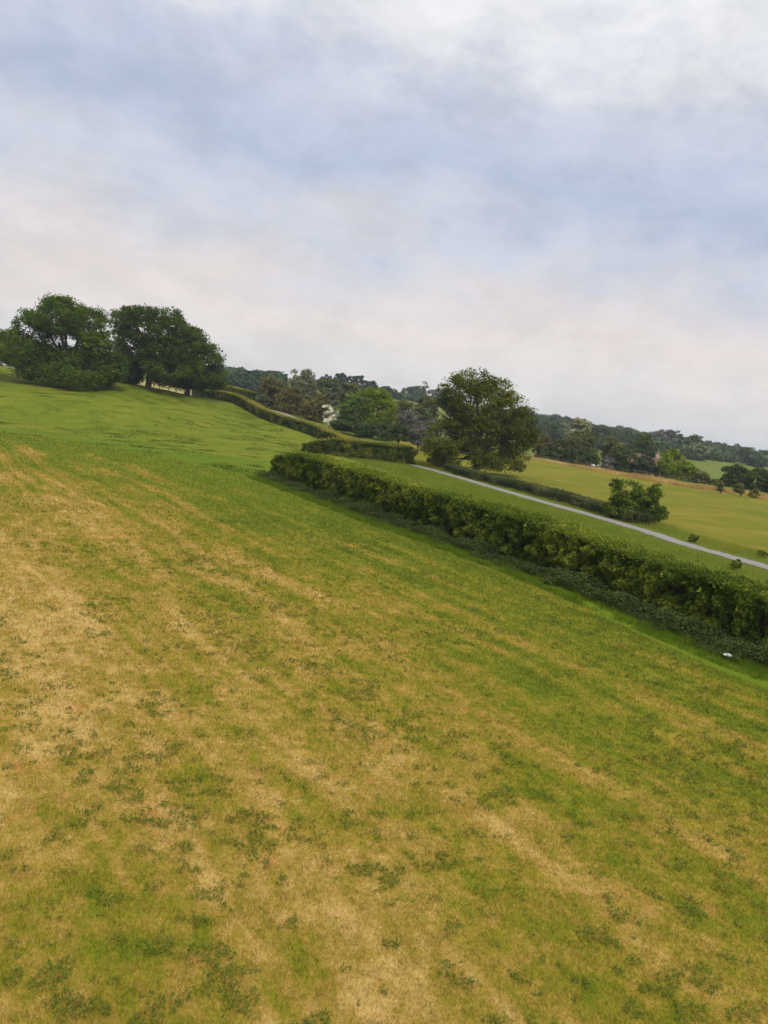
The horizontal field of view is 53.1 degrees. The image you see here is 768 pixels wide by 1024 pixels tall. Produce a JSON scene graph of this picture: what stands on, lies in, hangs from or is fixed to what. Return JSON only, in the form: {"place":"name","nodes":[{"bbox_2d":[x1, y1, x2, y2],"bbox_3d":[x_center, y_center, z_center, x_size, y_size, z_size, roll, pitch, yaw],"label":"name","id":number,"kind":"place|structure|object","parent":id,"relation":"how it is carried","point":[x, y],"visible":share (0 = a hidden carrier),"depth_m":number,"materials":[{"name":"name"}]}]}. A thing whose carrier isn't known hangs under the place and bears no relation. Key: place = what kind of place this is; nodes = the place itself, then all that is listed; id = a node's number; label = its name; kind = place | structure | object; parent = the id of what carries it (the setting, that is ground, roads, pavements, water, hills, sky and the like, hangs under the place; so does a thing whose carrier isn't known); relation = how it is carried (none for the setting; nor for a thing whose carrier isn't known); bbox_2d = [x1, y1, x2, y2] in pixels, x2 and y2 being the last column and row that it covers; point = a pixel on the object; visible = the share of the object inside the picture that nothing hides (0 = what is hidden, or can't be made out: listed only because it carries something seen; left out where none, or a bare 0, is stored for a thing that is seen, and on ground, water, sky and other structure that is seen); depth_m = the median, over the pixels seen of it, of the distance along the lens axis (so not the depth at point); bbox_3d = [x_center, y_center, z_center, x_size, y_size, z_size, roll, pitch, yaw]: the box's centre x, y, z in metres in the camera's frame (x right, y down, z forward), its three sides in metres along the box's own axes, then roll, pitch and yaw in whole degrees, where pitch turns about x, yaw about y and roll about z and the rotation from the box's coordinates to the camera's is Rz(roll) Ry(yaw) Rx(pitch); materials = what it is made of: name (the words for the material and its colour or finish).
{"place":"outdoors","nodes":[
{"label":"outdoors","id":0,"kind":"place"},
{"bbox_2d":[0,366,767,1023],"bbox_3d":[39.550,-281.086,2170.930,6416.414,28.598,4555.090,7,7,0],"label":"ground","id":1,"kind":"structure","parent":0,"point":[736,518],"depth_m":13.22,"materials":[{"name":"green plant"}]},
{"bbox_2d":[0,291,128,390],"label":"oak tree","id":2,"kind":"object","parent":1,"relation":"on","point":[94,349],"visible":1,"depth_m":127.61,"materials":[{"name":"green plant"}]},
{"bbox_2d":[7,344,288,393],"bbox_3d":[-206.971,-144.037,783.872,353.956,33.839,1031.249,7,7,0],"label":"ridge woodland","id":3,"kind":"object","parent":1,"relation":"on","point":[241,377],"visible":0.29,"depth_m":292.95,"materials":[{"name":"green plant"}]},
{"bbox_2d":[106,303,202,388],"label":"oak tree","id":4,"kind":"object","parent":1,"relation":"on","point":[159,368],"visible":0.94,"depth_m":137.00,"materials":[{"name":"green plant"}]},
{"bbox_2d":[0,368,399,476],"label":"pasture tussocks","id":5,"kind":"object","parent":1,"relation":"on","point":[215,464],"visible":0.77,"depth_m":99.30,"materials":[{"name":"green plant"}]},
{"bbox_2d":[168,325,231,395],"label":"oak tree","id":6,"kind":"object","parent":1,"relation":"on","point":[202,377],"visible":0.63,"depth_m":147.40,"materials":[{"name":"green plant"}]},
{"bbox_2d":[203,385,258,400],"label":"lane hedge","id":7,"kind":"object","parent":1,"relation":"on","point":[249,394],"visible":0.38,"depth_m":186.40,"materials":[{"name":"green plant"}]},
{"bbox_2d":[255,392,273,409],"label":"thicket shrub","id":8,"kind":"object","parent":1,"relation":"on","point":[264,399],"visible":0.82,"depth_m":166.02,"materials":[{"name":"green plant"}]},
{"bbox_2d":[256,376,286,410],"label":"willow tree","id":9,"kind":"object","parent":1,"relation":"on","point":[269,386],"visible":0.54,"depth_m":168.74,"materials":[{"name":"green plant"}]},
{"bbox_2d":[274,387,308,415],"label":"thicket shrub","id":10,"kind":"object","parent":1,"relation":"on","point":[289,395],"visible":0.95,"depth_m":162.41,"materials":[{"name":"green plant"}]},
{"bbox_2d":[285,368,317,409],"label":"willow tree","id":11,"kind":"object","parent":1,"relation":"on","point":[310,384],"visible":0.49,"depth_m":182.06,"materials":[{"name":"green plant"}]},
{"bbox_2d":[192,389,418,464],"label":"field hedge","id":12,"kind":"object","parent":1,"relation":"on","point":[261,411],"visible":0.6,"depth_m":139.69,"materials":[{"name":"green plant"}]},
{"bbox_2d":[297,393,331,422],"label":"thicket shrub","id":13,"kind":"object","parent":1,"relation":"on","point":[316,414],"visible":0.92,"depth_m":157.59,"materials":[{"name":"green plant"}]},
{"bbox_2d":[316,374,334,387],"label":"pine tree","id":14,"kind":"object","parent":1,"relation":"on","point":[326,375],"visible":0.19,"depth_m":412.85,"materials":[{"name":"green plant"}]},
{"bbox_2d":[314,377,343,410],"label":"thicket shrub","id":15,"kind":"object","parent":1,"relation":"on","point":[333,396],"visible":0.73,"depth_m":186.95,"materials":[{"name":"green plant"}]},
{"bbox_2d":[322,405,339,427],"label":"hawthorn bush","id":16,"kind":"object","parent":1,"relation":"on","point":[332,413],"visible":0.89,"depth_m":141.84,"materials":[{"name":"white plant"}]},
{"bbox_2d":[329,418,353,431],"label":"thicket shrub","id":17,"kind":"object","parent":1,"relation":"on","point":[340,425],"visible":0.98,"depth_m":139.25,"materials":[{"name":"green plant"}]},
{"bbox_2d":[334,373,349,386],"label":"pine tree","id":18,"kind":"object","parent":1,"relation":"on","point":[341,377],"visible":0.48,"depth_m":417.53,"materials":[{"name":"green plant"}]},
{"bbox_2d":[338,381,359,406],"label":"thicket shrub","id":19,"kind":"object","parent":1,"relation":"on","point":[348,386],"visible":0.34,"depth_m":196.33,"materials":[{"name":"green plant"}]},
{"bbox_2d":[336,392,363,431],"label":"round tree","id":20,"kind":"object","parent":1,"relation":"on","point":[348,410],"visible":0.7,"depth_m":144.72,"materials":[{"name":"green plant"}]},
{"bbox_2d":[348,375,363,390],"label":"pine tree","id":21,"kind":"object","parent":1,"relation":"on","point":[358,379],"visible":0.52,"depth_m":423.21,"materials":[{"name":"green plant"}]},
{"bbox_2d":[300,436,413,464],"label":"corner hedge","id":22,"kind":"object","parent":1,"relation":"on","point":[345,447],"visible":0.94,"depth_m":94.55,"materials":[{"name":"green plant"}]},
{"bbox_2d":[348,421,375,436],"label":"thicket shrub","id":23,"kind":"object","parent":1,"relation":"on","point":[363,429],"visible":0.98,"depth_m":137.85,"materials":[{"name":"green plant"}]},
{"bbox_2d":[361,380,379,390],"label":"pine tree","id":24,"kind":"object","parent":1,"relation":"on","point":[365,383],"visible":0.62,"depth_m":422.86,"materials":[{"name":"green plant"}]},
{"bbox_2d":[354,385,398,434],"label":"round tree","id":25,"kind":"object","parent":1,"relation":"on","point":[383,399],"visible":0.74,"depth_m":146.49,"materials":[{"name":"green plant"}]},
{"bbox_2d":[373,423,391,439],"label":"thicket shrub","id":26,"kind":"object","parent":1,"relation":"on","point":[380,428],"visible":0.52,"depth_m":136.69,"materials":[{"name":"green plant"}]},
{"bbox_2d":[0,494,767,1023],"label":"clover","id":27,"kind":"object","parent":1,"relation":"on","point":[370,870],"visible":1,"depth_m":12.03,"materials":[{"name":"green plant"}]},
{"bbox_2d":[379,386,391,396],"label":"pine tree","id":28,"kind":"object","parent":1,"relation":"on","point":[386,387],"visible":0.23,"depth_m":419.18,"materials":[{"name":"green plant"}]},
{"bbox_2d":[390,391,402,399],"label":"pine tree","id":29,"kind":"object","parent":1,"relation":"on","point":[397,395],"visible":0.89,"depth_m":414.48,"materials":[{"name":"green plant"}]},
{"bbox_2d":[383,423,410,443],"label":"thicket shrub","id":30,"kind":"object","parent":1,"relation":"on","point":[398,435],"visible":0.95,"depth_m":130.81,"materials":[{"name":"green plant"}]},
{"bbox_2d":[387,398,414,421],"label":"thicket shrub","id":31,"kind":"object","parent":1,"relation":"on","point":[404,404],"visible":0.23,"depth_m":167.57,"materials":[{"name":"green plant"}]},
{"bbox_2d":[395,409,421,432],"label":"thicket shrub","id":32,"kind":"object","parent":1,"relation":"on","point":[406,420],"visible":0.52,"depth_m":153.01,"materials":[{"name":"green plant"}]},
{"bbox_2d":[401,386,423,395],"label":"skyline tree","id":33,"kind":"object","parent":1,"relation":"on","point":[412,389],"visible":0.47,"depth_m":464.03,"materials":[{"name":"green plant"}]},
{"bbox_2d":[407,425,429,450],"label":"thicket shrub","id":34,"kind":"object","parent":1,"relation":"on","point":[414,438],"visible":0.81,"depth_m":126.63,"materials":[{"name":"grey plant"}]},
{"bbox_2d":[411,406,438,436],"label":"thicket shrub","id":35,"kind":"object","parent":1,"relation":"on","point":[425,413],"visible":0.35,"depth_m":162.98,"materials":[{"name":"green plant"}]},
{"bbox_2d":[415,395,439,419],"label":"thicket shrub","id":36,"kind":"object","parent":1,"relation":"on","point":[425,398],"visible":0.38,"depth_m":206.75,"materials":[{"name":"green plant"}]},
{"bbox_2d":[417,381,442,397],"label":"skyline tree","id":37,"kind":"object","parent":1,"relation":"on","point":[423,389],"visible":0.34,"depth_m":473.94,"materials":[{"name":"grey plant"}]},
{"bbox_2d":[420,419,443,438],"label":"thicket shrub","id":38,"kind":"object","parent":1,"relation":"on","point":[425,424],"visible":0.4,"depth_m":137.97,"materials":[{"name":"green plant"}]},
{"bbox_2d":[417,367,543,474],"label":"field maple","id":39,"kind":"object","parent":1,"relation":"on","point":[477,448],"visible":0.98,"depth_m":93.73,"materials":[{"name":"green plant"}]},
{"bbox_2d":[256,469,767,667],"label":"nettle bed","id":40,"kind":"object","parent":1,"relation":"on","point":[740,646],"visible":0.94,"depth_m":30.33,"materials":[{"name":"green plant"}]},
{"bbox_2d":[269,450,767,658],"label":"long hedge","id":41,"kind":"object","parent":1,"relation":"on","point":[723,605],"visible":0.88,"depth_m":32.90,"materials":[{"name":"green plant"}]},
{"bbox_2d":[303,378,767,467],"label":"woodland","id":42,"kind":"object","parent":1,"relation":"on","point":[760,460],"visible":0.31,"depth_m":359.34,"materials":[{"name":"green plant"}]},
{"bbox_2d":[521,419,553,436],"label":"skyline tree","id":43,"kind":"object","parent":1,"relation":"on","point":[541,427],"visible":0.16,"depth_m":325.66,"materials":[{"name":"green plant"}]},
{"bbox_2d":[531,434,550,457],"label":"hedgerow tree","id":44,"kind":"object","parent":1,"relation":"on","point":[544,445],"visible":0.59,"depth_m":170.21,"materials":[{"name":"green plant"}]},
{"bbox_2d":[426,458,660,525],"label":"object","id":45,"kind":"object","parent":1,"relation":"on","point":[570,497],"visible":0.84,"depth_m":71.25,"materials":[{"name":"green plant"}]},
{"bbox_2d":[538,421,561,439],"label":"skyline tree","id":46,"kind":"object","parent":1,"relation":"on","point":[554,426],"visible":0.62,"depth_m":334.84,"materials":[{"name":"green plant"}]},
{"bbox_2d":[538,450,561,460],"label":"hedgerow tree","id":47,"kind":"object","parent":1,"relation":"on","point":[551,455],"visible":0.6,"depth_m":161.25,"materials":[{"name":"green plant"}]},
{"bbox_2d":[347,435,767,584],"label":"verge grass","id":48,"kind":"structure","parent":1,"relation":"on","point":[443,480],"depth_m":57.26,"materials":[{"name":"green plant"}]},
{"bbox_2d":[547,438,569,456],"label":"hedgerow tree","id":49,"kind":"object","parent":1,"relation":"on","point":[555,443],"visible":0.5,"depth_m":167.83,"materials":[{"name":"green plant"}]},
{"bbox_2d":[552,419,569,428],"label":"skyline tree","id":50,"kind":"object","parent":1,"relation":"on","point":[564,423],"visible":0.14,"depth_m":355.37,"materials":[{"name":"green plant"}]},
{"bbox_2d":[555,448,578,463],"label":"hedgerow tree","id":51,"kind":"object","parent":1,"relation":"on","point":[571,454],"visible":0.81,"depth_m":161.32,"materials":[{"name":"green plant"}]},
{"bbox_2d":[564,417,591,446],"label":"hedgerow tree","id":52,"kind":"object","parent":1,"relation":"on","point":[582,424],"visible":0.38,"depth_m":175.45,"materials":[{"name":"green plant"}]},
{"bbox_2d":[560,429,601,464],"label":"hedgerow tree","id":53,"kind":"object","parent":1,"relation":"on","point":[584,439],"visible":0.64,"depth_m":165.55,"materials":[{"name":"green plant"}]},
{"bbox_2d":[577,451,600,467],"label":"hedgerow tree","id":54,"kind":"object","parent":1,"relation":"on","point":[593,457],"visible":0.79,"depth_m":158.48,"materials":[{"name":"green plant"}]},
{"bbox_2d":[590,427,600,436],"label":"skyline tree","id":55,"kind":"object","parent":1,"relation":"on","point":[593,429],"visible":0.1,"depth_m":354.37,"materials":[{"name":"green plant"}]},
{"bbox_2d":[592,426,618,448],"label":"skyline tree","id":56,"kind":"object","parent":1,"relation":"on","point":[606,430],"visible":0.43,"depth_m":335.59,"materials":[{"name":"green plant"}]},
{"bbox_2d":[601,454,615,469],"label":"hedgerow tree","id":57,"kind":"object","parent":1,"relation":"on","point":[608,461],"visible":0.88,"depth_m":156.71,"materials":[{"name":"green plant"}]},
{"bbox_2d":[600,436,626,468],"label":"hedgerow tree","id":58,"kind":"object","parent":1,"relation":"on","point":[612,446],"visible":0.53,"depth_m":163.43,"materials":[{"name":"green plant"}]},
{"bbox_2d":[603,429,637,453],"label":"skyline tree","id":59,"kind":"object","parent":1,"relation":"on","point":[624,438],"visible":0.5,"depth_m":327.01,"materials":[{"name":"green plant"}]},
{"bbox_2d":[612,449,638,472],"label":"hedgerow tree","id":60,"kind":"object","parent":1,"relation":"on","point":[626,457],"visible":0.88,"depth_m":156.58,"materials":[{"name":"green plant"}]},
{"bbox_2d":[555,458,698,482],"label":"field fence","id":61,"kind":"object","parent":1,"relation":"on","point":[629,469],"visible":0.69,"depth_m":140.69,"materials":[{"name":"brown wood"}]},
{"bbox_2d":[601,478,669,521],"bbox_3d":[19.859,-0.747,60.308,5.071,3.553,3.478,10,8,24],"label":"young tree","id":62,"kind":"object","parent":1,"relation":"on","point":[620,499],"visible":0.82,"depth_m":59.65,"materials":[{"name":"green plant"}]},
{"bbox_2d":[625,451,661,475],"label":"brick house","id":63,"kind":"structure","parent":1,"relation":"on","point":[657,456],"depth_m":201.44,"materials":[{"name":"brick"}]},
{"bbox_2d":[632,455,656,475],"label":"hedgerow tree","id":64,"kind":"object","parent":1,"relation":"on","point":[645,466],"visible":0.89,"depth_m":154.90,"materials":[{"name":"green plant"}]},
{"bbox_2d":[628,432,664,457],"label":"hedgerow tree","id":65,"kind":"object","parent":1,"relation":"on","point":[644,444],"visible":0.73,"depth_m":231.35,"materials":[{"name":"green plant"}]},
{"bbox_2d":[653,465,668,476],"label":"hedgerow tree","id":66,"kind":"object","parent":1,"relation":"on","point":[656,471],"visible":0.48,"depth_m":154.68,"materials":[{"name":"green plant"}]},
{"bbox_2d":[650,429,674,439],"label":"skyline tree","id":67,"kind":"object","parent":1,"relation":"on","point":[664,434],"visible":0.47,"depth_m":412.57,"materials":[{"name":"green plant"}]},
{"bbox_2d":[655,448,691,479],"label":"hedgerow tree","id":68,"kind":"object","parent":1,"relation":"on","point":[667,457],"visible":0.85,"depth_m":152.83,"materials":[{"name":"green plant"}]},
{"bbox_2d":[668,430,683,438],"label":"skyline tree","id":69,"kind":"object","parent":1,"relation":"on","point":[674,435],"visible":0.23,"depth_m":424.45,"materials":[{"name":"green plant"}]},
{"bbox_2d":[672,443,692,455],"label":"skyline tree","id":70,"kind":"object","parent":1,"relation":"on","point":[682,446],"visible":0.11,"depth_m":356.75,"materials":[{"name":"green plant"}]},
{"bbox_2d":[671,463,700,481],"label":"hedgerow tree","id":71,"kind":"object","parent":1,"relation":"on","point":[690,469],"visible":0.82,"depth_m":151.64,"materials":[{"name":"green plant"}]},
{"bbox_2d":[682,434,705,444],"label":"skyline tree","id":72,"kind":"object","parent":1,"relation":"on","point":[696,437],"visible":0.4,"depth_m":391.62,"materials":[{"name":"green plant"}]},
{"bbox_2d":[688,534,699,542],"bbox_3d":[20.601,1.872,51.139,0.750,0.896,0.552,7,7,0],"label":"verge weed","id":73,"kind":"object","parent":1,"relation":"on","point":[693,536],"visible":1,"depth_m":51.00,"materials":[{"name":"green plant"}]},
{"bbox_2d":[689,471,710,484],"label":"hedgerow tree","id":74,"kind":"object","parent":1,"relation":"on","point":[703,477],"visible":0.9,"depth_m":149.61,"materials":[{"name":"green plant"}]},
{"bbox_2d":[694,450,723,461],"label":"skyline tree","id":75,"kind":"object","parent":1,"relation":"on","point":[712,456],"visible":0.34,"depth_m":343.85,"materials":[{"name":"green plant"}]},
{"bbox_2d":[704,441,726,447],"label":"skyline tree","id":76,"kind":"object","parent":1,"relation":"on","point":[718,443],"visible":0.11,"depth_m":405.19,"materials":[{"name":"green plant"}]},
{"bbox_2d":[708,478,727,485],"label":"hedgerow tree","id":77,"kind":"object","parent":1,"relation":"on","point":[712,481],"visible":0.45,"depth_m":150.47,"materials":[{"name":"green plant"}]},
{"bbox_2d":[713,480,724,492],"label":"field bush","id":78,"kind":"object","parent":1,"relation":"on","point":[718,484],"visible":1,"depth_m":117.39,"materials":[{"name":"green plant"}]},
{"bbox_2d":[707,440,739,451],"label":"skyline tree","id":79,"kind":"object","parent":1,"relation":"on","point":[724,445],"visible":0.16,"depth_m":383.71,"materials":[{"name":"grey plant"}]},
{"bbox_2d":[719,463,750,486],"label":"hedgerow tree","id":80,"kind":"object","parent":1,"relation":"on","point":[728,479],"visible":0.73,"depth_m":150.94,"materials":[{"name":"green plant"}]},
{"bbox_2d":[729,559,741,569],"bbox_3d":[18.707,2.937,40.960,0.622,0.950,0.739,1,10,-40],"label":"verge weed","id":81,"kind":"object","parent":1,"relation":"on","point":[736,565],"visible":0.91,"depth_m":40.83,"materials":[{"name":"green plant"}]},
{"bbox_2d":[729,443,745,461],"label":"skyline tree","id":82,"kind":"object","parent":1,"relation":"on","point":[740,448],"visible":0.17,"depth_m":395.72,"materials":[{"name":"green plant"}]},
{"bbox_2d":[733,483,744,495],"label":"field bush","id":83,"kind":"object","parent":1,"relation":"on","point":[739,489],"visible":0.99,"depth_m":117.35,"materials":[{"name":"green plant"}]},
{"bbox_2d":[739,447,759,462],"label":"skyline tree","id":84,"kind":"object","parent":1,"relation":"on","point":[747,450],"visible":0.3,"depth_m":376.03,"materials":[{"name":"green plant"}]},
{"bbox_2d":[734,466,767,491],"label":"hedgerow tree","id":85,"kind":"object","parent":1,"relation":"on","point":[753,475],"visible":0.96,"depth_m":146.58,"materials":[{"name":"green plant"}]},
{"bbox_2d":[748,489,760,497],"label":"field bush","id":86,"kind":"object","parent":1,"relation":"on","point":[752,492],"visible":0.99,"depth_m":117.41,"materials":[{"name":"green plant"}]},
{"bbox_2d":[756,472,767,492],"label":"hedgerow tree","id":87,"kind":"object","parent":1,"relation":"on","point":[763,482],"visible":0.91,"depth_m":145.75,"materials":[{"name":"green plant"}]},
{"bbox_2d":[757,550,767,557],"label":"verge weed","id":88,"kind":"object","parent":1,"relation":"on","point":[762,552],"visible":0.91,"depth_m":47.45,"materials":[{"name":"green plant"}]},
{"bbox_2d":[0,0,767,451],"label":"sky","id":89,"kind":"structure","parent":0,"point":[566,201],"materials":[{"name":"white"}]},
{"bbox_2d":[246,474,767,680],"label":"uncut grass","id":90,"kind":"structure","parent":0,"point":[536,581],"depth_m":29.80,"materials":[{"name":"green plant"}]},
{"bbox_2d":[273,410,767,568],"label":"road","id":91,"kind":"structure","parent":0,"point":[697,547],"depth_m":56.27,"materials":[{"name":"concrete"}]},
{"bbox_2d":[497,450,767,499],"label":"dry grass","id":92,"kind":"structure","parent":0,"point":[641,476],"depth_m":133.12,"materials":[{"name":"plant"}]}
]}

